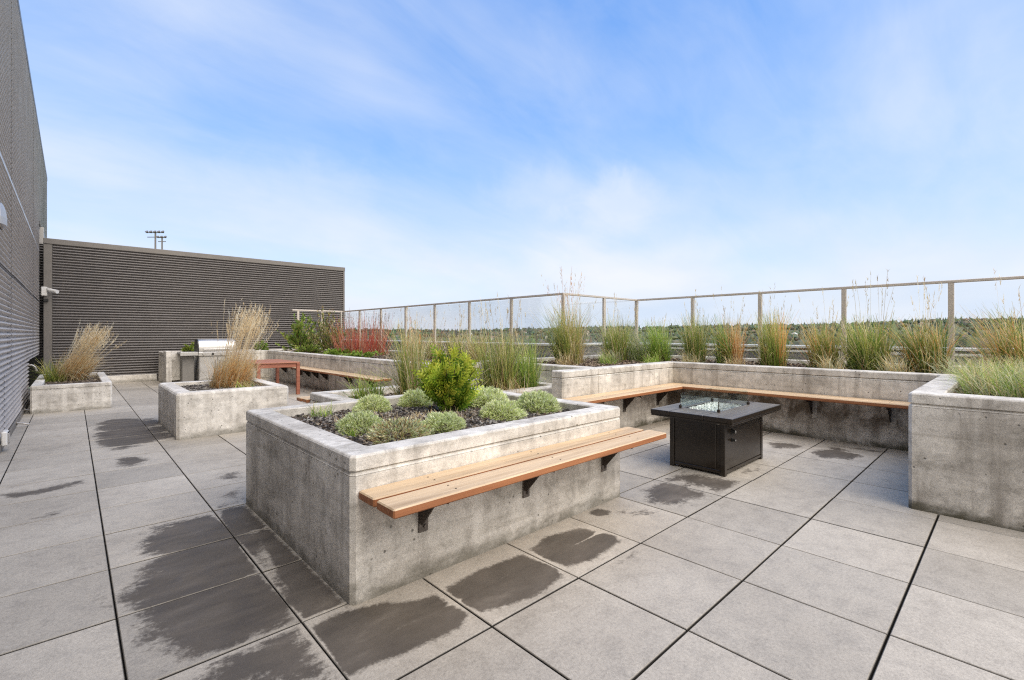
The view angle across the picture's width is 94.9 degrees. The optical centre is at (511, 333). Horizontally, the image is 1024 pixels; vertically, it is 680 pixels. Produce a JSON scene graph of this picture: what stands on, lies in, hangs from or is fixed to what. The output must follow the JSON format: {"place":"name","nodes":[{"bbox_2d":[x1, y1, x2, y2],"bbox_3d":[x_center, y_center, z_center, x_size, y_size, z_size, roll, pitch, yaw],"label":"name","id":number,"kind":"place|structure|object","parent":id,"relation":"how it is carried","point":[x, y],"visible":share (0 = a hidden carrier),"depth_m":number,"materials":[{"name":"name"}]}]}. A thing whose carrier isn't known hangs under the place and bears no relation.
{"place":"outdoors","nodes":[
{"label":"outdoors","id":0,"kind":"place"},
{"bbox_2d":[28,393,937,679],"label":"floor base","id":1,"kind":"object","parent":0,"point":[116,619],"depth_m":2.41,"materials":[{"name":"black"}]},
{"bbox_2d":[0,378,1023,679],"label":"floor","id":2,"kind":"structure","parent":0,"point":[786,556],"depth_m":2.46,"materials":[{"name":"concrete"}]},
{"bbox_2d":[30,372,111,414],"bbox_3d":[-8.387,1.093,8.977,1.010,0.495,2.930,0,0,-43],"label":"planter","id":3,"kind":"object","parent":2,"relation":"on","point":[69,395],"visible":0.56,"depth_m":7.94,"materials":[{"name":"concrete"}]},
{"bbox_2d":[30,358,81,382],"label":"grass clump","id":4,"kind":"object","parent":3,"relation":"in","point":[46,375],"visible":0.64,"depth_m":8.78,"materials":[{"name":"green plant"}]},
{"bbox_2d":[41,320,125,381],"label":"grass clump","id":5,"kind":"object","parent":3,"relation":"in","point":[84,370],"visible":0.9,"depth_m":9.01,"materials":[{"name":"beige plant"}]},
{"bbox_2d":[163,351,179,382],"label":"concrete pier","id":6,"kind":"structure","parent":2,"relation":"on","point":[171,366],"depth_m":11.90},
{"bbox_2d":[180,356,193,381],"bbox_3d":[-8.353,0.915,12.082,0.260,0.710,0.340,0,0,-43],"label":"storage bin","id":7,"kind":"object","parent":2,"relation":"on","point":[186,368],"visible":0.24,"depth_m":11.95,"materials":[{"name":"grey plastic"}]},
{"bbox_2d":[43,238,344,382],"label":"wall","id":8,"kind":"structure","parent":2,"relation":"on","point":[148,304],"depth_m":13.01,"materials":[{"name":"grey metal"}]},
{"bbox_2d":[41,287,58,301],"bbox_3d":[-11.261,-0.960,11.459,0.384,0.360,0.145,0,0,-7],"label":"security camera","id":9,"kind":"object","parent":8,"relation":"attached to","point":[44,290],"visible":1,"depth_m":11.41,"materials":[{"name":"white plastic"}]},
{"bbox_2d":[177,339,248,380],"bbox_3d":[-7.879,0.717,12.424,1.540,1.164,0.607,0,0,-43],"label":"grill","id":10,"kind":"object","parent":2,"relation":"on","point":[208,348],"visible":0.6,"depth_m":12.16,"materials":[{"name":"silver metal"}]},
{"bbox_2d":[200,357,216,378],"bbox_3d":[-7.837,0.885,12.148,0.385,0.550,0.047,0,0,-43],"label":"door","id":11,"kind":"structure","parent":10,"relation":"in","point":[204,366],"depth_m":12.12,"materials":[{"name":"silver metal"}]},
{"bbox_2d":[218,357,232,367],"bbox_3d":[-7.548,0.885,12.418,0.385,0.550,0.047,0,0,-43],"label":"door","id":12,"kind":"structure","parent":10,"relation":"in","point":[219,358],"depth_m":12.33,"materials":[{"name":"silver metal"}]},
{"bbox_2d":[158,378,287,439],"bbox_3d":[-4.187,1.034,6.784,1.300,0.612,1.690,0,0,-43],"label":"planter","id":13,"kind":"object","parent":2,"relation":"on","point":[191,409],"visible":0.78,"depth_m":6.11,"materials":[{"name":"concrete"}]},
{"bbox_2d":[201,299,278,388],"bbox_3d":[-4.057,0.203,7.001,1.083,1.453,1.095,0,0,-23],"label":"grass clump","id":14,"kind":"object","parent":13,"relation":"in","point":[230,372],"visible":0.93,"depth_m":6.90,"materials":[{"name":"beige plant"}]},
{"bbox_2d":[234,381,257,387],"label":"plant","id":15,"kind":"object","parent":13,"relation":"on","point":[246,384],"visible":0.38,"depth_m":6.74,"materials":[{"name":"green plant"}]},
{"bbox_2d":[245,359,299,394],"bbox_3d":[-5.339,0.950,10.307,0.840,0.700,1.450,0,0,-43],"label":"table","id":16,"kind":"object","parent":2,"relation":"on","point":[276,364],"visible":0.61,"depth_m":10.03,"materials":[{"name":"brown wood"}]},
{"bbox_2d":[159,348,519,390],"bbox_3d":[-4.383,0.911,10.961,5.130,0.858,10.000,0,0,-43],"label":"planter","id":17,"kind":"object","parent":2,"relation":"on","point":[351,364],"visible":0.27,"depth_m":10.73,"materials":[{"name":"concrete"}]},
{"bbox_2d":[181,342,193,351],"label":"shrub","id":18,"kind":"object","parent":17,"relation":"on","point":[190,348],"visible":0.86,"depth_m":12.76,"materials":[{"name":"green plant"}]},
{"bbox_2d":[254,340,268,349],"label":"shrub","id":19,"kind":"object","parent":17,"relation":"on","point":[264,346],"visible":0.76,"depth_m":14.03,"materials":[{"name":"green plant"}]},
{"bbox_2d":[275,312,322,350],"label":"shrub","id":20,"kind":"object","parent":17,"relation":"on","point":[297,328],"visible":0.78,"depth_m":13.36,"materials":[{"name":"green plant"}]},
{"bbox_2d":[291,342,324,353],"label":"shrub","id":21,"kind":"object","parent":17,"relation":"on","point":[310,348],"visible":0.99,"depth_m":12.57,"materials":[{"name":"green plant"}]},
{"bbox_2d":[303,306,343,350],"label":"shrub","id":22,"kind":"object","parent":17,"relation":"on","point":[313,339],"visible":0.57,"depth_m":13.03,"materials":[{"name":"green plant"}]},
{"bbox_2d":[316,321,348,349],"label":"shrub","id":23,"kind":"object","parent":17,"relation":"on","point":[326,345],"visible":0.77,"depth_m":12.79,"materials":[{"name":"green plant"}]},
{"bbox_2d":[281,366,391,386],"bbox_3d":[-4.519,0.938,10.697,0.329,0.282,6.600,0,0,-43],"label":"bench","id":24,"kind":"object","parent":17,"relation":"attached to","point":[315,372],"visible":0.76,"depth_m":9.77,"materials":[{"name":"orange wood"}]},
{"bbox_2d":[323,348,358,355],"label":"shrub","id":25,"kind":"object","parent":17,"relation":"on","point":[334,351],"visible":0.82,"depth_m":11.26,"materials":[{"name":"green plant"}]},
{"bbox_2d":[322,308,397,354],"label":"shrub","id":26,"kind":"object","parent":17,"relation":"on","point":[365,342],"visible":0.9,"depth_m":11.75,"materials":[{"name":"red plant"}]},
{"bbox_2d":[336,350,384,356],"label":"shrub","id":27,"kind":"object","parent":17,"relation":"on","point":[360,354],"visible":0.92,"depth_m":10.43,"materials":[{"name":"green plant"}]},
{"bbox_2d":[400,309,424,350],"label":"grass clump","id":28,"kind":"object","parent":17,"relation":"on","point":[409,332],"visible":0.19,"depth_m":11.35,"materials":[{"name":"green plant"}]},
{"bbox_2d":[397,307,428,356],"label":"grass clump","id":29,"kind":"object","parent":17,"relation":"on","point":[416,337],"visible":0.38,"depth_m":10.67,"materials":[{"name":"green plant"}]},
{"bbox_2d":[420,309,446,359],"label":"grass clump","id":30,"kind":"object","parent":17,"relation":"on","point":[430,357],"visible":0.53,"depth_m":9.93,"materials":[{"name":"green plant"}]},
{"bbox_2d":[435,305,475,358],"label":"grass clump","id":31,"kind":"object","parent":17,"relation":"on","point":[451,341],"visible":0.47,"depth_m":9.20,"materials":[{"name":"green plant"}]},
{"bbox_2d":[443,304,471,352],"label":"grass clump","id":32,"kind":"object","parent":17,"relation":"on","point":[462,336],"visible":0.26,"depth_m":9.76,"materials":[{"name":"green plant"}]},
{"bbox_2d":[458,306,491,360],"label":"grass clump","id":33,"kind":"object","parent":17,"relation":"on","point":[469,342],"visible":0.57,"depth_m":8.62,"materials":[{"name":"green plant"}]},
{"bbox_2d":[310,378,551,403],"bbox_3d":[-0.782,1.010,5.844,2.840,0.660,1.535,0,0,-43],"label":"planter","id":34,"kind":"object","parent":2,"relation":"on","point":[322,397],"visible":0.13,"depth_m":5.58,"materials":[{"name":"concrete"}]},
{"bbox_2d":[297,396,310,402],"bbox_3d":[-2.026,0.906,5.944,1.240,0.299,0.309,0,0,-43],"label":"bench","id":35,"kind":"object","parent":34,"relation":"attached to","point":[306,399],"visible":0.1,"depth_m":5.53,"materials":[{"name":"orange wood"}]},
{"bbox_2d":[339,371,393,398],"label":"grass clump","id":36,"kind":"object","parent":34,"relation":"in","point":[362,393],"visible":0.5,"depth_m":5.13,"materials":[{"name":"green plant"}]},
{"bbox_2d":[360,307,446,394],"bbox_3d":[-1.129,0.222,5.021,1.175,1.096,1.372,0,0,-43],"label":"grass clump","id":37,"kind":"object","parent":34,"relation":"on","point":[406,377],"visible":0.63,"depth_m":4.99,"materials":[{"name":"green plant"}]},
{"bbox_2d":[460,292,540,389],"bbox_3d":[-0.199,0.135,5.911,1.326,1.361,1.300,0,0,-43],"label":"grass clump","id":38,"kind":"object","parent":34,"relation":"in","point":[494,369],"visible":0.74,"depth_m":5.79,"materials":[{"name":"green plant"}]},
{"bbox_2d":[480,372,528,392],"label":"grass clump","id":39,"kind":"object","parent":34,"relation":"in","point":[511,388],"visible":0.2,"depth_m":5.68,"materials":[{"name":"green plant"}]},
{"bbox_2d":[479,302,533,379],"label":"grass clump","id":40,"kind":"object","parent":34,"relation":"in","point":[510,336],"visible":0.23,"depth_m":6.37,"materials":[{"name":"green plant"}]},
{"bbox_2d":[477,299,578,388],"bbox_3d":[0.172,0.136,6.094,1.264,1.268,1.371,0,0,31],"label":"grass clump","id":41,"kind":"object","parent":34,"relation":"in","point":[530,371],"visible":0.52,"depth_m":6.08,"materials":[{"name":"green plant"}]},
{"bbox_2d":[246,389,619,604],"bbox_3d":[-0.583,0.963,3.686,2.247,0.755,1.878,0,0,-43],"label":"planter","id":42,"kind":"object","parent":2,"relation":"on","point":[308,478],"visible":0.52,"depth_m":2.75,"materials":[{"name":"concrete"}]},
{"bbox_2d":[300,400,337,418],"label":"plant","id":43,"kind":"object","parent":42,"relation":"on","point":[315,414],"visible":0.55,"depth_m":3.68,"materials":[{"name":"green plant"}]},
{"bbox_2d":[342,427,356,437],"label":"plant","id":44,"kind":"object","parent":42,"relation":"on","point":[353,433],"visible":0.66,"depth_m":2.98,"materials":[{"name":"green plant"}]},
{"bbox_2d":[334,409,382,435],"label":"cushion plant","id":45,"kind":"object","parent":42,"relation":"in","point":[358,420],"visible":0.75,"depth_m":3.10,"materials":[{"name":"green plant"}]},
{"bbox_2d":[334,409,397,421],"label":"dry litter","id":46,"kind":"object","parent":42,"relation":"on","point":[380,415],"visible":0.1,"depth_m":3.54,"materials":[{"name":"plant"}]},
{"bbox_2d":[351,393,392,412],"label":"cushion plant","id":47,"kind":"object","parent":42,"relation":"in","point":[375,401],"visible":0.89,"depth_m":3.92,"materials":[{"name":"green plant"}]},
{"bbox_2d":[364,417,434,444],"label":"cushion plant","id":48,"kind":"object","parent":42,"relation":"in","point":[374,432],"visible":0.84,"depth_m":2.88,"materials":[{"name":"green plant"}]},
{"bbox_2d":[396,387,432,407],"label":"cushion plant","id":49,"kind":"object","parent":42,"relation":"in","point":[408,396],"visible":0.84,"depth_m":4.19,"materials":[{"name":"green plant"}]},
{"bbox_2d":[408,406,470,425],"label":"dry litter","id":50,"kind":"object","parent":42,"relation":"on","point":[412,415],"visible":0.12,"depth_m":3.64,"materials":[{"name":"plant"}]},
{"bbox_2d":[414,411,467,434],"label":"cushion plant","id":51,"kind":"object","parent":42,"relation":"in","point":[451,419],"visible":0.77,"depth_m":3.13,"materials":[{"name":"green plant"}]},
{"bbox_2d":[409,342,483,413],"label":"shrub","id":52,"kind":"object","parent":42,"relation":"on","point":[444,384],"visible":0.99,"depth_m":3.82,"materials":[{"name":"green plant"}]},
{"bbox_2d":[469,385,509,407],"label":"cushion plant","id":53,"kind":"object","parent":42,"relation":"on","point":[490,392],"visible":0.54,"depth_m":4.21,"materials":[{"name":"green plant"}]},
{"bbox_2d":[478,398,527,420],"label":"cushion plant","id":54,"kind":"object","parent":42,"relation":"on","point":[510,410],"visible":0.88,"depth_m":3.54,"materials":[{"name":"green plant"}]},
{"bbox_2d":[359,427,665,532],"bbox_3d":[0.219,0.900,2.914,2.300,0.299,0.345,0,0,-43],"label":"bench","id":55,"kind":"object","parent":42,"relation":"attached to","point":[423,496],"visible":1,"depth_m":2.55,"materials":[{"name":"orange wood"}]},
{"bbox_2d":[515,389,561,414],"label":"cushion plant","id":56,"kind":"object","parent":42,"relation":"on","point":[536,399],"visible":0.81,"depth_m":3.89,"materials":[{"name":"green plant"}]},
{"bbox_2d":[651,388,780,476],"bbox_3d":[2.086,0.948,4.768,1.240,0.705,0.787,0,0,-43],"label":"fire table","id":57,"kind":"object","parent":2,"relation":"on","point":[722,436],"visible":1,"depth_m":4.51,"materials":[{"name":"black metal"}]},
{"bbox_2d":[675,418,719,468],"bbox_3d":[1.748,1.021,4.451,0.019,0.442,0.435,0,0,-43],"label":"door","id":58,"kind":"structure","parent":57,"relation":"in","point":[695,441],"depth_m":4.46,"materials":[{"name":"black metal"}]},
{"bbox_2d":[480,354,1023,531],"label":"planter","id":59,"kind":"object","parent":2,"relation":"on","point":[965,456],"visible":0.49,"depth_m":5.26,"materials":[{"name":"concrete"}]},
{"bbox_2d":[550,349,579,365],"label":"grass clump","id":60,"kind":"object","parent":59,"relation":"on","point":[568,362],"visible":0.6,"depth_m":7.27,"materials":[{"name":"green plant"}]},
{"bbox_2d":[528,269,605,364],"bbox_3d":[0.961,-0.273,7.790,1.608,1.732,1.645,0,0,8],"label":"grass clump","id":61,"kind":"object","parent":59,"relation":"on","point":[568,342],"visible":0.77,"depth_m":7.65,"materials":[{"name":"green plant"}]},
{"bbox_2d":[596,349,619,363],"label":"grass clump","id":62,"kind":"object","parent":59,"relation":"on","point":[606,360],"visible":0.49,"depth_m":7.61,"materials":[{"name":"green plant"}]},
{"bbox_2d":[599,348,624,362],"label":"grass clump","id":63,"kind":"object","parent":59,"relation":"on","point":[619,357],"visible":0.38,"depth_m":8.11,"materials":[{"name":"green plant"}]},
{"bbox_2d":[590,293,648,359],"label":"grass clump","id":64,"kind":"object","parent":59,"relation":"on","point":[612,344],"visible":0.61,"depth_m":8.56,"materials":[{"name":"green plant"}]},
{"bbox_2d":[563,383,682,411],"bbox_3d":[1.607,0.900,6.182,2.692,0.299,0.336,0,0,-43],"label":"bench","id":65,"kind":"object","parent":59,"relation":"attached to","point":[628,396],"visible":0.86,"depth_m":6.11,"materials":[{"name":"orange wood"}]},
{"bbox_2d":[601,299,663,361],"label":"grass clump","id":66,"kind":"object","parent":59,"relation":"on","point":[638,352],"visible":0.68,"depth_m":8.50,"materials":[{"name":"green plant"}]},
{"bbox_2d":[637,352,662,362],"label":"grass clump","id":67,"kind":"object","parent":59,"relation":"on","point":[651,361],"visible":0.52,"depth_m":7.69,"materials":[{"name":"green plant"}]},
{"bbox_2d":[635,315,679,361],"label":"grass clump","id":68,"kind":"object","parent":59,"relation":"on","point":[660,346],"visible":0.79,"depth_m":8.35,"materials":[{"name":"green plant"}]},
{"bbox_2d":[292,276,1023,363],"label":"railing","id":69,"kind":"object","parent":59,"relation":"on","point":[950,299],"visible":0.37,"depth_m":8.60,"materials":[{"name":"beige metal"}]},
{"bbox_2d":[673,351,701,362],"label":"grass clump","id":70,"kind":"object","parent":59,"relation":"on","point":[694,360],"visible":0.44,"depth_m":7.52,"materials":[{"name":"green plant"}]},
{"bbox_2d":[667,289,713,362],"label":"grass clump","id":71,"kind":"object","parent":59,"relation":"on","point":[692,342],"visible":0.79,"depth_m":7.86,"materials":[{"name":"green plant"}]},
{"bbox_2d":[700,287,760,364],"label":"grass clump","id":72,"kind":"object","parent":59,"relation":"on","point":[733,351],"visible":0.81,"depth_m":7.46,"materials":[{"name":"green plant"}]},
{"bbox_2d":[720,352,745,364],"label":"grass clump","id":73,"kind":"object","parent":59,"relation":"on","point":[736,361],"visible":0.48,"depth_m":7.04,"materials":[{"name":"beige plant"}]},
{"bbox_2d":[732,286,803,366],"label":"grass clump","id":74,"kind":"object","parent":59,"relation":"on","point":[774,351],"visible":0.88,"depth_m":6.99,"materials":[{"name":"green plant"}]},
{"bbox_2d":[675,384,909,426],"bbox_3d":[3.444,0.900,5.943,0.349,0.299,2.858,0,0,-43],"label":"bench","id":75,"kind":"object","parent":59,"relation":"attached to","point":[891,406],"visible":0.8,"depth_m":5.64,"materials":[{"name":"orange wood"}]},
{"bbox_2d":[781,286,857,367],"bbox_3d":[4.342,-0.057,6.571,1.136,1.243,1.235,0,0,13],"label":"grass clump","id":76,"kind":"object","parent":59,"relation":"on","point":[815,347],"visible":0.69,"depth_m":6.54,"materials":[{"name":"green plant"}]},
{"bbox_2d":[807,349,854,368],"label":"grass clump","id":77,"kind":"object","parent":59,"relation":"on","point":[825,364],"visible":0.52,"depth_m":6.08,"materials":[{"name":"beige plant"}]},
{"bbox_2d":[820,269,909,370],"bbox_3d":[4.653,-0.167,6.242,1.193,1.395,1.373,0,0,9],"label":"grass clump","id":78,"kind":"object","parent":59,"relation":"on","point":[863,350],"visible":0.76,"depth_m":6.12,"materials":[{"name":"green plant"}]},
{"bbox_2d":[856,350,924,371],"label":"grass clump","id":79,"kind":"object","parent":59,"relation":"on","point":[889,366],"visible":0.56,"depth_m":5.62,"materials":[{"name":"beige plant"}]},
{"bbox_2d":[876,274,991,373],"bbox_3d":[5.111,-0.090,5.737,1.183,1.318,1.262,0,0,28],"label":"grass clump","id":80,"kind":"object","parent":59,"relation":"on","point":[920,348],"visible":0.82,"depth_m":5.68,"materials":[{"name":"green plant"}]},
{"bbox_2d":[910,347,998,373],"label":"grass clump","id":81,"kind":"object","parent":59,"relation":"on","point":[944,371],"visible":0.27,"depth_m":5.23,"materials":[{"name":"beige plant"}]},
{"bbox_2d":[936,354,1023,397],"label":"fescue clump","id":82,"kind":"object","parent":59,"relation":"on","point":[977,388],"visible":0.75,"depth_m":3.60,"materials":[{"name":"green plant"}]},
{"bbox_2d":[937,269,1023,367],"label":"grass clump","id":83,"kind":"object","parent":59,"relation":"in","point":[1000,350],"visible":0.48,"depth_m":5.20,"materials":[{"name":"green plant"}]},
{"bbox_2d":[937,350,1023,379],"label":"fescue clump","id":84,"kind":"object","parent":59,"relation":"in","point":[984,364],"visible":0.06,"depth_m":4.59,"materials":[{"name":"green plant"}]},
{"bbox_2d":[939,352,1023,386],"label":"fescue clump","id":85,"kind":"object","parent":59,"relation":"in","point":[1015,363],"visible":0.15,"depth_m":4.29,"materials":[{"name":"green plant"}]},
{"bbox_2d":[949,355,1023,390],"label":"fescue clump","id":86,"kind":"object","parent":59,"relation":"in","point":[1010,373],"visible":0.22,"depth_m":3.92,"materials":[{"name":"green plant"}]},
{"bbox_2d":[19,0,1023,330],"label":"sky","id":87,"kind":"structure","parent":0,"point":[427,151],"materials":[{"name":"blue"}]},
{"bbox_2d":[28,322,1023,387],"bbox_3d":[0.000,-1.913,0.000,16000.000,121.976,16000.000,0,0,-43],"label":"terrain","id":88,"kind":"structure","parent":0,"point":[910,325],"depth_m":1341.83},
{"bbox_2d":[145,231,163,248],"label":"floodlight mast","id":89,"kind":"object","parent":88,"relation":"on","point":[154,232],"visible":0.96,"depth_m":99.88,"materials":[{"name":"beige metal"}]},
{"bbox_2d":[156,236,166,248],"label":"floodlight mast","id":90,"kind":"object","parent":88,"relation":"on","point":[161,241],"visible":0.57,"depth_m":111.85,"materials":[{"name":"beige metal"}]},
{"bbox_2d":[345,315,1023,347],"bbox_3d":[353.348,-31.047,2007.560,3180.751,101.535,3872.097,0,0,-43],"label":"woodland","id":91,"kind":"object","parent":88,"relation":"on","point":[592,338],"visible":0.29,"depth_m":1270.08,"materials":[{"name":"green plant"}]},
{"bbox_3d":[-0.823,8.320,2.345,16.000,13.960,28.550,0,0,-43],"label":"building","id":92,"kind":"object","parent":88,"relation":"on","visible":0},
{"bbox_2d":[0,0,46,452],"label":"building","id":93,"kind":"structure","parent":92,"relation":"on","point":[23,188],"depth_m":6.98,"materials":[{"name":"grey metal"}]},
{"bbox_2d":[0,203,6,229],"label":"wall light","id":94,"kind":"object","parent":93,"relation":"attached to","point":[3,219],"visible":1,"depth_m":5.16,"materials":[{"name":"metal"}]},
{"bbox_2d":[1,430,9,445],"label":"outlet box","id":95,"kind":"object","parent":93,"relation":"attached to","point":[5,437],"visible":1,"depth_m":5.13,"materials":[{"name":"white plastic"}]},
{"bbox_2d":[27,355,37,385],"bbox_3d":[-12.206,0.250,11.491,0.865,2.100,0.100,0,0,-43],"label":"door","id":96,"kind":"structure","parent":93,"relation":"in","point":[34,360],"depth_m":11.69,"materials":[{"name":"black"}]},
{"bbox_2d":[343,339,1013,365],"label":"parapet","id":97,"kind":"structure","parent":92,"relation":"on","point":[594,348],"depth_m":9.15,"materials":[{"name":"metal"}]}
]}

